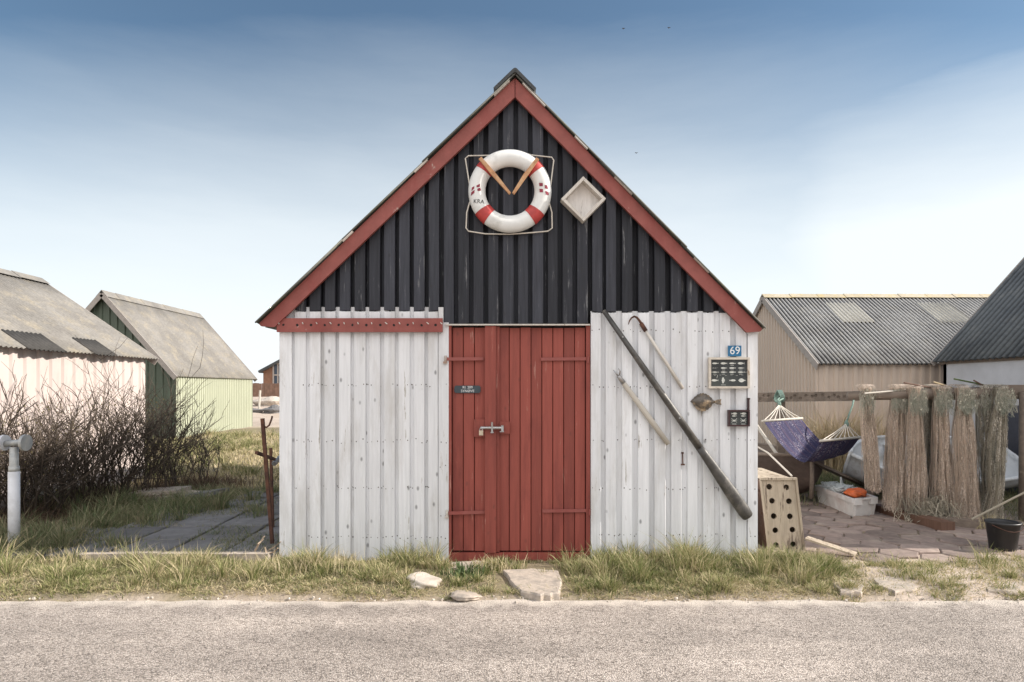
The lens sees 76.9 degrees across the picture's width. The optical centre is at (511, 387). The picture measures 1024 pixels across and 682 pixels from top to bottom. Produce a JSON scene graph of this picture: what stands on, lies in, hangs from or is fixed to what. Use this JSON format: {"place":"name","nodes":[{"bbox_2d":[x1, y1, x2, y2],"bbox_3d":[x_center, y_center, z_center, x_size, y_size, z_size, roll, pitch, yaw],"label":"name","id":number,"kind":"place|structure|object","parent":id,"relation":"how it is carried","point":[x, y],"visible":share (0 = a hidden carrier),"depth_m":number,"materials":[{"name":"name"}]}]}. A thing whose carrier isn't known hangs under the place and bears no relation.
{"place":"outdoors","nodes":[
{"label":"outdoors","id":0,"kind":"place"},
{"bbox_2d":[0,477,278,557],"bbox_3d":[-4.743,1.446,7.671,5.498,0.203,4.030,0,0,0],"label":"shaded grass","id":1,"kind":"structure","parent":0,"point":[78,542],"depth_m":7.13,"materials":[{"name":"plant"}]},
{"bbox_2d":[1,491,278,558],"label":"paved path","id":2,"kind":"structure","parent":0,"point":[173,533],"depth_m":6.57,"materials":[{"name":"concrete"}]},
{"bbox_2d":[255,416,278,543],"bbox_3d":[-2.424,0.918,6.510,0.178,1.306,0.810,0,0,-11],"label":"iron stand","id":3,"kind":"object","parent":2,"relation":"on","point":[273,461],"visible":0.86,"depth_m":6.14,"materials":[{"name":"metal"}]},
{"bbox_2d":[113,431,278,489],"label":"dune grass","id":4,"kind":"structure","parent":0,"point":[252,454],"depth_m":12.48,"materials":[{"name":"plant"}]},
{"bbox_2d":[0,599,1023,681],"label":"road","id":5,"kind":"structure","parent":0,"point":[525,640],"depth_m":3.90,"materials":[{"name":"asphalt"}]},
{"bbox_2d":[0,397,1023,601],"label":"ground","id":6,"kind":"structure","parent":0,"point":[277,597],"depth_m":4.76,"materials":[{"name":"sand"}]},
{"bbox_2d":[0,434,32,544],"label":"standpipe","id":7,"kind":"object","parent":6,"relation":"on","point":[24,442],"visible":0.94,"depth_m":5.98,"materials":[{"name":"metal"}]},
{"bbox_2d":[0,374,97,521],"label":"bare shrub","id":8,"kind":"object","parent":6,"relation":"on","point":[31,471],"visible":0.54,"depth_m":7.25,"materials":[{"name":"plant"}]},
{"bbox_2d":[0,360,99,521],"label":"bare shrub","id":9,"kind":"object","parent":6,"relation":"on","point":[9,424],"visible":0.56,"depth_m":7.22,"materials":[{"name":"plant"}]},
{"bbox_2d":[0,268,158,508],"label":"pink shed","id":10,"kind":"structure","parent":6,"relation":"on","point":[44,325],"depth_m":9.32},
{"bbox_2d":[15,367,157,504],"bbox_3d":[-5.484,0.663,8.240,2.215,1.820,1.863,0,0,24],"label":"bare shrub","id":11,"kind":"object","parent":6,"relation":"on","point":[83,444],"visible":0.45,"depth_m":8.11,"materials":[{"name":"plant"}]},
{"bbox_2d":[0,401,177,518],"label":"bare shrub","id":12,"kind":"object","parent":6,"relation":"on","point":[60,500],"visible":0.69,"depth_m":7.47,"materials":[{"name":"plant"}]},
{"bbox_2d":[0,369,178,513],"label":"bare shrub","id":13,"kind":"object","parent":6,"relation":"on","point":[53,470],"visible":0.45,"depth_m":7.81,"materials":[{"name":"plant"}]},
{"bbox_2d":[12,373,189,501],"bbox_3d":[-5.457,0.660,8.578,1.891,1.845,2.119,0,0,37],"label":"bare shrub","id":14,"kind":"object","parent":6,"relation":"on","point":[98,471],"visible":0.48,"depth_m":8.33,"materials":[{"name":"plant"}]},
{"bbox_2d":[88,526,143,547],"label":"grass tuft","id":15,"kind":"object","parent":6,"relation":"on","point":[109,541],"visible":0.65,"depth_m":6.08,"materials":[{"name":"plant"}]},
{"bbox_2d":[33,337,203,498],"bbox_3d":[-5.150,0.410,8.516,2.185,2.343,1.735,0,0,35],"label":"bare shrub","id":16,"kind":"object","parent":6,"relation":"on","point":[139,462],"visible":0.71,"depth_m":8.46,"materials":[{"name":"plant"}]},
{"bbox_2d":[28,375,211,493],"bbox_3d":[-5.218,0.682,8.666,2.066,1.795,1.928,0,0,-38],"label":"bare shrub","id":17,"kind":"object","parent":6,"relation":"on","point":[157,465],"visible":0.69,"depth_m":8.69,"materials":[{"name":"plant"}]},
{"bbox_2d":[0,470,264,530],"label":"leaf litter","id":18,"kind":"object","parent":6,"relation":"on","point":[209,481],"visible":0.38,"depth_m":8.28,"materials":[{"name":"plant"}]},
{"bbox_2d":[73,386,216,487],"bbox_3d":[-5.166,0.762,9.211,1.630,1.626,1.477,0,0,0],"label":"bare shrub","id":19,"kind":"object","parent":6,"relation":"on","point":[173,464],"visible":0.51,"depth_m":9.40,"materials":[{"name":"plant"}]},
{"bbox_2d":[79,354,228,489],"bbox_3d":[-5.190,0.547,9.303,1.961,2.026,2.489,0,0,11],"label":"bare shrub","id":20,"kind":"object","parent":6,"relation":"on","point":[161,450],"visible":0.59,"depth_m":8.92,"materials":[{"name":"plant"}]},
{"bbox_2d":[85,290,257,439],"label":"green shed","id":21,"kind":"structure","parent":6,"relation":"on","point":[170,338],"depth_m":18.54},
{"bbox_2d":[77,551,270,562],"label":"kerb","id":22,"kind":"structure","parent":6,"relation":"on","point":[226,554],"depth_m":5.56,"materials":[{"name":"concrete"}]},
{"bbox_2d":[123,399,233,481],"bbox_3d":[-5.094,0.849,9.977,1.780,1.436,1.770,0,0,0],"label":"bare shrub","id":23,"kind":"object","parent":6,"relation":"on","point":[197,469],"visible":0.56,"depth_m":9.92,"materials":[{"name":"plant"}]},
{"bbox_2d":[125,427,278,482],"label":"dune grass tufts","id":24,"kind":"object","parent":6,"relation":"on","point":[241,444],"visible":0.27,"depth_m":14.66,"materials":[{"name":"plant"}]},
{"bbox_2d":[174,429,249,480],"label":"bare shrub","id":25,"kind":"object","parent":6,"relation":"on","point":[218,452],"visible":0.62,"depth_m":10.50,"materials":[{"name":"plant"}]},
{"bbox_2d":[253,408,263,412],"bbox_3d":[-12.090,1.057,30.022,1.378,0.266,0.704,0,0,0],"label":"rock","id":26,"kind":"object","parent":6,"relation":"on","point":[255,410],"visible":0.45,"depth_m":29.80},
{"bbox_2d":[258,390,260,408],"bbox_3d":[-11.775,0.959,30.000,0.216,1.713,0.120,0,0,0],"label":"sand post","id":27,"kind":"object","parent":6,"relation":"on","point":[259,401],"visible":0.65,"depth_m":29.96,"materials":[{"name":"white wood"}]},
{"bbox_2d":[253,383,278,396],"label":"timber fence","id":28,"kind":"object","parent":6,"relation":"on","point":[269,389],"visible":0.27,"depth_m":49.98,"materials":[{"name":"wood"}]},
{"bbox_2d":[253,396,278,405],"bbox_3d":[-12.854,0.819,33.943,1.830,0.785,1.137,0,0,0],"label":"rock","id":29,"kind":"object","parent":6,"relation":"on","point":[270,400],"visible":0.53,"depth_m":33.55,"materials":[{"name":"stone"}]},
{"bbox_2d":[253,536,280,557],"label":"dead branch","id":30,"kind":"object","parent":6,"relation":"on","point":[261,540],"visible":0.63,"depth_m":5.62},
{"bbox_2d":[258,360,278,383],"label":"house","id":31,"kind":"structure","parent":6,"relation":"on","point":[270,372],"depth_m":59.93,"materials":[{"name":"brown"}]},
{"bbox_2d":[273,363,278,383],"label":"window","id":32,"kind":"structure","parent":31,"relation":"in","point":[276,367],"depth_m":59.86,"materials":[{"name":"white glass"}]},
{"bbox_2d":[263,405,278,413],"bbox_3d":[-11.041,1.069,29.992,0.927,0.605,0.847,0,0,-43],"label":"rock","id":33,"kind":"object","parent":6,"relation":"on","point":[272,409],"visible":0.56,"depth_m":29.76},
{"bbox_2d":[406,572,441,589],"bbox_3d":[-0.684,1.494,4.949,0.282,0.100,0.290,8,0,33],"label":"stone","id":34,"kind":"object","parent":6,"relation":"on","point":[423,580],"visible":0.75,"depth_m":4.88,"materials":[{"name":"stone"}]},
{"bbox_2d":[26,542,868,579],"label":"verge grass tops","id":35,"kind":"object","parent":6,"relation":"on","point":[272,561],"visible":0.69,"depth_m":5.28,"materials":[{"name":"plant"}]},
{"bbox_2d":[440,561,484,582],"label":"grass tuft","id":36,"kind":"object","parent":6,"relation":"on","point":[462,568],"visible":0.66,"depth_m":5.15,"materials":[{"name":"plant"}]},
{"bbox_2d":[449,590,481,600],"bbox_3d":[-0.344,1.528,4.746,0.250,0.052,0.286,7,-8,-24],"label":"stone","id":37,"kind":"object","parent":6,"relation":"on","point":[461,595],"visible":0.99,"depth_m":4.65,"materials":[{"name":"stone"}]},
{"bbox_2d":[450,560,488,572],"bbox_3d":[-0.344,1.530,5.396,0.388,0.100,0.270,0,0,-19],"label":"doorstep slab","id":38,"kind":"structure","parent":6,"relation":"on","point":[465,563],"depth_m":5.44,"materials":[{"name":"stone"}]},
{"bbox_2d":[469,552,518,574],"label":"grass tuft","id":39,"kind":"object","parent":6,"relation":"on","point":[504,566],"visible":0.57,"depth_m":5.35,"materials":[{"name":"plant"}]},
{"bbox_2d":[255,68,765,560],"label":"fishing shed","id":40,"kind":"structure","parent":6,"relation":"on","point":[401,310],"depth_m":5.64,"materials":[{"name":"white wood"}]},
{"bbox_2d":[443,328,484,550],"bbox_3d":[-0.418,0.451,5.651,0.365,1.968,0.110,0,0,0],"label":"door","id":41,"kind":"structure","parent":40,"relation":"in","point":[472,427],"depth_m":5.68,"materials":[{"name":"red paint"}]},
{"bbox_2d":[454,386,480,392],"bbox_3d":[-0.392,0.011,5.669,0.230,0.065,0.014,0,0,0],"label":"name plate","id":42,"kind":"object","parent":40,"relation":"attached to","point":[467,389],"visible":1,"depth_m":5.66,"materials":[{"name":"metal"}]},
{"bbox_2d":[465,149,553,234],"bbox_3d":[-0.022,-1.701,5.579,0.782,0.734,0.147,0,0,0],"label":"lifebuoy","id":43,"kind":"object","parent":40,"relation":"attached to","point":[490,165],"visible":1,"depth_m":5.54,"materials":[{"name":"white plastic"}]},
{"bbox_2d":[481,326,590,552],"bbox_3d":[0.210,0.448,5.651,0.967,1.983,0.108,0,0,0],"label":"door","id":44,"kind":"structure","parent":40,"relation":"in","point":[524,510],"depth_m":5.68,"materials":[{"name":"red paint"}]},
{"bbox_2d":[560,176,605,223],"bbox_3d":[0.613,-1.625,5.587,0.385,0.385,0.112,0,0,0],"label":"wooden box","id":45,"kind":"object","parent":40,"relation":"attached to","point":[583,198],"visible":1,"depth_m":5.62,"materials":[{"name":"wood"}]},
{"bbox_2d":[613,368,669,444],"bbox_3d":[1.129,0.159,5.609,0.069,0.802,0.052,-36,0,-1],"label":"boat hook","id":46,"kind":"object","parent":40,"relation":"attached to","point":[645,412],"visible":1,"depth_m":5.59,"materials":[{"name":"brown wood"}]},
{"bbox_2d":[628,316,683,389],"bbox_3d":[1.246,-0.295,5.612,0.118,0.768,0.036,-33,0,0],"label":"boat hook","id":47,"kind":"object","parent":40,"relation":"attached to","point":[661,355],"visible":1,"depth_m":5.60,"materials":[{"name":"wood"}]},
{"bbox_2d":[602,309,752,519],"bbox_3d":[1.420,0.223,5.587,0.112,2.188,0.075,-35,0,1],"label":"oar","id":48,"kind":"object","parent":40,"relation":"attached to","point":[735,499],"visible":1,"depth_m":5.56,"materials":[{"name":"wood"}]},
{"bbox_2d":[690,393,721,411],"bbox_3d":[1.691,0.124,5.614,0.269,0.164,0.034,0,0,0],"label":"dried flounder","id":49,"kind":"object","parent":40,"relation":"attached to","point":[702,402],"visible":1,"depth_m":5.61,"materials":[{"name":"food"}]},
{"bbox_2d":[708,357,749,387],"bbox_3d":[1.888,-0.132,5.615,0.357,0.270,0.035,0,0,0],"label":"framed fish chart","id":50,"kind":"object","parent":40,"relation":"attached to","point":[728,372],"visible":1,"depth_m":5.62,"materials":[{"name":"paper"}]},
{"bbox_2d":[728,346,740,355],"bbox_3d":[1.940,-0.323,5.618,0.116,0.092,0.010,0,0,0],"label":"house number sign","id":51,"kind":"object","parent":40,"relation":"attached to","point":[734,350],"visible":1,"depth_m":5.62,"materials":[{"name":"metal"}]},
{"bbox_2d":[727,410,749,425],"bbox_3d":[1.973,0.262,5.615,0.187,0.143,0.035,0,0,0],"label":"framed crab chart","id":52,"kind":"object","parent":40,"relation":"attached to","point":[738,417],"visible":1,"depth_m":5.62,"materials":[{"name":"paper"}]},
{"bbox_2d":[747,398,749,409],"bbox_3d":[2.061,0.140,5.622,0.020,0.107,0.026,0,0,0],"label":"wall hook","id":53,"kind":"object","parent":40,"relation":"attached to","point":[748,403],"depth_m":5.61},
{"bbox_2d":[1,594,1019,605],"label":"edge gravel","id":54,"kind":"structure","parent":6,"relation":"on","point":[383,600],"depth_m":4.66,"materials":[{"name":"gravel"}]},
{"bbox_2d":[0,530,1023,600],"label":"verge grass","id":55,"kind":"structure","parent":6,"relation":"on","point":[86,570],"depth_m":5.12,"materials":[{"name":"plant"}]},
{"bbox_2d":[0,559,1023,601],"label":"verge thatch","id":56,"kind":"object","parent":6,"relation":"on","point":[411,594],"visible":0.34,"depth_m":4.85,"materials":[{"name":"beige plant"}]},
{"bbox_2d":[0,577,1023,603],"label":"edge tufts","id":57,"kind":"object","parent":6,"relation":"on","point":[509,590],"visible":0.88,"depth_m":4.74,"materials":[{"name":"green plant"}]},
{"bbox_2d":[501,568,561,600],"bbox_3d":[0.150,1.535,4.981,0.488,0.100,0.707,0,0,0],"label":"doorstep slab","id":58,"kind":"structure","parent":6,"relation":"on","point":[533,579],"depth_m":4.92,"materials":[{"name":"stone"}]},
{"bbox_2d":[576,537,655,580],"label":"grass tuft","id":59,"kind":"object","parent":6,"relation":"on","point":[614,553],"visible":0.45,"depth_m":5.35,"materials":[{"name":"plant"}]},
{"bbox_2d":[758,443,823,498],"bbox_3d":[3.688,1.155,9.696,1.377,0.691,3.031,0,0,-5],"label":"rowing boat","id":60,"kind":"object","parent":6,"relation":"on","point":[807,474],"visible":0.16,"depth_m":8.38,"materials":[{"name":"brown wood"}]},
{"bbox_2d":[758,425,777,452],"bbox_3d":[3.634,0.748,9.175,0.044,0.539,0.874,0,0,-4],"label":"boat oar","id":61,"kind":"object","parent":60,"relation":"on","point":[767,440],"visible":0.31,"depth_m":9.16,"materials":[{"name":"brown wood"}]},
{"bbox_2d":[772,414,855,475],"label":"reed clump","id":62,"kind":"object","parent":6,"relation":"on","point":[819,430],"visible":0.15,"depth_m":10.97,"materials":[{"name":"plant"}]},
{"bbox_2d":[758,391,873,495],"bbox_3d":[4.120,0.801,8.997,1.625,1.519,0.150,0,0,28],"label":"pierced rail","id":63,"kind":"object","parent":6,"relation":"on","point":[807,396],"visible":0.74,"depth_m":8.96,"materials":[{"name":"brown wood"}]},
{"bbox_2d":[761,390,860,461],"bbox_3d":[3.883,0.467,8.304,1.105,0.884,1.240,0,0,29],"label":"hammock","id":64,"kind":"object","parent":63,"relation":"hanging from","point":[797,438],"visible":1,"depth_m":8.15,"materials":[{"name":"purple fabric"}]},
{"bbox_2d":[776,406,883,474],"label":"reed clump","id":65,"kind":"object","parent":6,"relation":"on","point":[838,463],"visible":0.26,"depth_m":10.91,"materials":[{"name":"plant"}]},
{"bbox_2d":[775,401,888,470],"bbox_3d":[5.741,0.806,11.217,2.254,1.455,2.104,0,0,-32],"label":"reed clump","id":66,"kind":"object","parent":6,"relation":"on","point":[836,427],"visible":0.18,"depth_m":11.03,"materials":[{"name":"plant"}]},
{"bbox_2d":[807,408,886,471],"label":"reed clump","id":67,"kind":"object","parent":6,"relation":"on","point":[854,426],"visible":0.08,"depth_m":10.99,"materials":[{"name":"plant"}]},
{"bbox_2d":[814,461,881,492],"bbox_3d":[4.551,1.214,8.790,1.956,0.639,0.100,0,0,-36],"label":"loose plank","id":68,"kind":"object","parent":6,"relation":"on","point":[839,474],"visible":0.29,"depth_m":8.65,"materials":[{"name":"brown wood"}]},
{"bbox_2d":[833,580,863,598],"bbox_3d":[2.535,1.520,4.865,0.262,0.060,0.333,0,0,0],"label":"stepping stone","id":69,"kind":"object","parent":6,"relation":"on","point":[856,592],"visible":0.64,"depth_m":4.73,"materials":[{"name":"stone"}]},
{"bbox_2d":[753,294,989,444],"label":"beige shed","id":70,"kind":"structure","parent":6,"relation":"on","point":[826,342],"depth_m":12.43,"materials":[{"name":"metal"}]},
{"bbox_2d":[839,415,907,435],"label":"reed clump","id":71,"kind":"object","parent":6,"relation":"on","point":[877,426],"visible":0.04,"depth_m":11.00,"materials":[{"name":"plant"}]},
{"bbox_2d":[758,494,1023,563],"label":"paved yard","id":72,"kind":"structure","parent":6,"relation":"on","point":[928,545],"depth_m":6.51,"materials":[{"name":"stone"}]},
{"bbox_2d":[758,468,804,549],"bbox_3d":[2.512,1.176,6.411,0.427,0.690,0.898,0,0,0],"label":"fish keep box","id":73,"kind":"object","parent":72,"relation":"on","point":[779,513],"visible":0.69,"depth_m":5.99,"materials":[{"name":"brown wood"}]},
{"bbox_2d":[758,447,792,476],"bbox_3d":[2.946,0.810,7.252,0.045,0.281,0.718,0,0,-10],"label":"mooring rope","id":74,"kind":"object","parent":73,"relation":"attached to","point":[788,472],"visible":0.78,"depth_m":7.20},
{"bbox_2d":[805,536,856,555],"bbox_3d":[2.890,1.433,5.850,0.416,0.103,0.110,0,0,39],"label":"loose plank","id":75,"kind":"object","parent":72,"relation":"on","point":[830,546],"visible":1,"depth_m":5.83,"materials":[{"name":"brown wood"}]},
{"bbox_2d":[814,484,877,516],"bbox_3d":[4.167,1.403,8.084,0.365,0.230,1.226,0,0,3],"label":"fish tray","id":76,"kind":"object","parent":72,"relation":"on","point":[852,506],"visible":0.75,"depth_m":7.67,"materials":[{"name":"white plastic"}]},
{"bbox_2d":[821,477,857,493],"bbox_3d":[4.174,1.228,8.223,0.386,0.200,0.589,0,0,0],"label":"net bundle","id":77,"kind":"object","parent":76,"relation":"in","point":[838,487],"visible":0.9,"depth_m":8.16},
{"bbox_2d":[843,488,866,497],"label":"rubber gloves","id":78,"kind":"object","parent":76,"relation":"on","point":[855,492],"visible":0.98,"depth_m":7.79,"materials":[{"name":"rubber"}]},
{"bbox_2d":[759,547,1023,560],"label":"yard weeds","id":79,"kind":"object","parent":72,"relation":"on","point":[885,558],"visible":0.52,"depth_m":5.76,"materials":[{"name":"green plant"}]},
{"bbox_2d":[875,504,954,530],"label":"timber beam","id":80,"kind":"structure","parent":72,"relation":"on","point":[935,523],"depth_m":7.05,"materials":[{"name":"red wood"}]},
{"bbox_2d":[893,490,967,522],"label":"plant","id":81,"kind":"object","parent":72,"relation":"on","point":[937,509],"visible":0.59,"depth_m":7.20,"materials":[{"name":"plant"}]},
{"bbox_2d":[846,385,1023,521],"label":"net rack","id":82,"kind":"object","parent":72,"relation":"on","point":[903,394],"visible":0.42,"depth_m":7.34,"materials":[{"name":"brown wood"}]},
{"bbox_2d":[855,384,881,492],"bbox_3d":[4.119,0.590,7.447,0.266,1.271,0.246,0,0,16],"label":"fishing net","id":83,"kind":"object","parent":82,"relation":"hanging from","point":[869,449],"visible":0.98,"depth_m":7.40,"materials":[{"name":"beige"}]},
{"bbox_2d":[864,389,905,393],"bbox_3d":[4.338,0.037,7.400,0.838,0.062,0.016,0,0,-24],"label":"cane","id":84,"kind":"object","parent":82,"relation":"on","point":[879,392],"visible":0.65,"depth_m":7.32,"materials":[{"name":"white wood"}]},
{"bbox_2d":[882,384,909,511],"bbox_3d":[4.465,0.699,7.488,0.292,1.489,0.283,0,0,0],"label":"fishing net","id":85,"kind":"object","parent":82,"relation":"hanging from","point":[894,489],"visible":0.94,"depth_m":7.44,"materials":[{"name":"beige"}]},
{"bbox_2d":[901,384,929,512],"bbox_3d":[4.616,0.730,7.369,0.291,1.551,0.312,0,0,0],"label":"fishing net","id":86,"kind":"object","parent":82,"relation":"hanging from","point":[916,454],"visible":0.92,"depth_m":7.33,"materials":[{"name":"beige"}]},
{"bbox_2d":[903,382,934,387],"bbox_3d":[4.715,-0.022,7.400,0.722,0.092,0.016,0,0,-28],"label":"cane","id":87,"kind":"object","parent":82,"relation":"on","point":[917,385],"visible":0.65,"depth_m":7.34,"materials":[{"name":"brown wood"}]},
{"bbox_2d":[920,384,941,501],"bbox_3d":[4.906,0.647,7.584,0.220,1.385,0.308,0,0,0],"label":"fishing net","id":88,"kind":"object","parent":82,"relation":"hanging from","point":[926,421],"visible":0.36,"depth_m":7.56,"materials":[{"name":"brown"}]},
{"bbox_2d":[927,384,955,510],"bbox_3d":[4.899,0.681,7.373,0.252,1.453,0.294,0,0,0],"label":"fishing net","id":89,"kind":"object","parent":82,"relation":"hanging from","point":[942,446],"visible":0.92,"depth_m":7.32,"materials":[{"name":"beige"}]},
{"bbox_2d":[946,384,982,520],"bbox_3d":[5.142,0.752,7.306,0.371,1.595,0.343,0,0,29],"label":"fishing net","id":90,"kind":"object","parent":82,"relation":"hanging from","point":[965,441],"visible":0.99,"depth_m":7.24,"materials":[{"name":"beige"}]},
{"bbox_2d":[954,378,979,384],"bbox_3d":[5.343,-0.051,7.400,0.842,0.120,0.016,0,0,-24],"label":"cane","id":91,"kind":"object","parent":82,"relation":"on","point":[966,381],"visible":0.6,"depth_m":7.31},
{"bbox_2d":[969,384,994,505],"bbox_3d":[5.410,0.688,7.394,0.240,1.467,0.302,0,0,0],"label":"fishing net","id":92,"kind":"object","parent":82,"relation":"hanging from","point":[984,410],"visible":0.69,"depth_m":7.38,"materials":[{"name":"brown"}]},
{"bbox_2d":[980,384,1017,519],"bbox_3d":[5.447,0.752,7.281,0.401,1.595,0.378,0,0,0],"label":"fishing net","id":93,"kind":"object","parent":82,"relation":"hanging from","point":[996,447],"visible":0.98,"depth_m":7.22,"materials":[{"name":"grey"}]},
{"bbox_2d":[931,515,978,528],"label":"timber beam","id":94,"kind":"structure","parent":72,"relation":"on","point":[966,522],"depth_m":6.98,"materials":[{"name":"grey wood"}]},
{"bbox_2d":[927,492,1023,526],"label":"yard edge grass","id":95,"kind":"structure","parent":72,"relation":"on","point":[1014,505],"depth_m":7.95,"materials":[{"name":"plant"}]},
{"bbox_2d":[970,511,1020,529],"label":"grass tuft","id":96,"kind":"object","parent":72,"relation":"on","point":[980,523],"visible":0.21,"depth_m":6.88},
{"bbox_2d":[971,492,1023,519],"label":"pole","id":97,"kind":"object","parent":72,"relation":"on","point":[1002,503],"visible":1,"depth_m":6.43,"materials":[{"name":"wood"}]},
{"bbox_2d":[984,518,1023,551],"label":"bucket","id":98,"kind":"object","parent":72,"relation":"on","point":[1003,534],"visible":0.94,"depth_m":5.95,"materials":[{"name":"black plastic"}]},
{"bbox_2d":[873,576,917,595],"bbox_3d":[2.927,1.520,4.923,0.348,0.060,0.340,0,0,-14],"label":"stepping stone","id":99,"kind":"object","parent":6,"relation":"on","point":[901,589],"visible":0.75,"depth_m":4.89,"materials":[{"name":"stone"}]},
{"bbox_2d":[799,467,1017,505],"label":"yard grass","id":100,"kind":"structure","parent":6,"relation":"on","point":[828,478],"depth_m":9.48,"materials":[{"name":"plant"}]},
{"bbox_2d":[842,435,1017,491],"bbox_3d":[5.778,1.078,8.930,2.472,0.551,1.186,-1,27,-4],"label":"white dinghy","id":101,"kind":"object","parent":100,"relation":"on","point":[852,465],"visible":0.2,"depth_m":8.87,"materials":[{"name":"plastic"}]},
{"bbox_2d":[803,548,1023,599],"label":"sand tufts","id":102,"kind":"object","parent":6,"relation":"on","point":[930,565],"visible":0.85,"depth_m":5.12,"materials":[{"name":"beige plant"}]},
{"bbox_2d":[930,257,1023,492],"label":"white walled shed","id":103,"kind":"structure","parent":6,"relation":"on","point":[984,344],"depth_m":10.21,"materials":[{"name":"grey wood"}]},
{"bbox_2d":[993,405,1018,492],"bbox_3d":[7.272,0.900,9.340,0.065,1.300,0.850,0,0,0],"label":"door","id":104,"kind":"structure","parent":103,"relation":"in","point":[1013,423],"depth_m":9.33,"materials":[{"name":"metal"}]},
{"bbox_2d":[987,580,1023,595],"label":"stepping stone","id":105,"kind":"object","parent":6,"relation":"on","point":[992,590],"visible":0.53,"depth_m":4.77,"materials":[{"name":"stone"}]},
{"bbox_2d":[0,0,1023,382],"label":"sky","id":106,"kind":"structure","parent":0,"point":[202,157],"materials":[{"name":"blue"}]},
{"bbox_3d":[-4.693,1.488,8.671,0.626,0.087,0.458,0,0,0],"label":"concrete slab","id":107,"kind":"object","parent":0,"visible":0},
{"bbox_2d":[128,486,191,495],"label":"concrete slab","id":108,"kind":"structure","parent":107,"relation":"on","point":[164,490],"depth_m":8.66,"materials":[{"name":"concrete"}]},
{"bbox_2d":[148,489,198,498],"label":"concrete slab","id":109,"kind":"structure","parent":107,"relation":"on","point":[189,490],"depth_m":8.60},
{"bbox_2d":[166,487,229,498],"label":"concrete slab","id":110,"kind":"structure","parent":109,"relation":"on","point":[216,491],"depth_m":8.55,"materials":[{"name":"concrete"}]}
]}

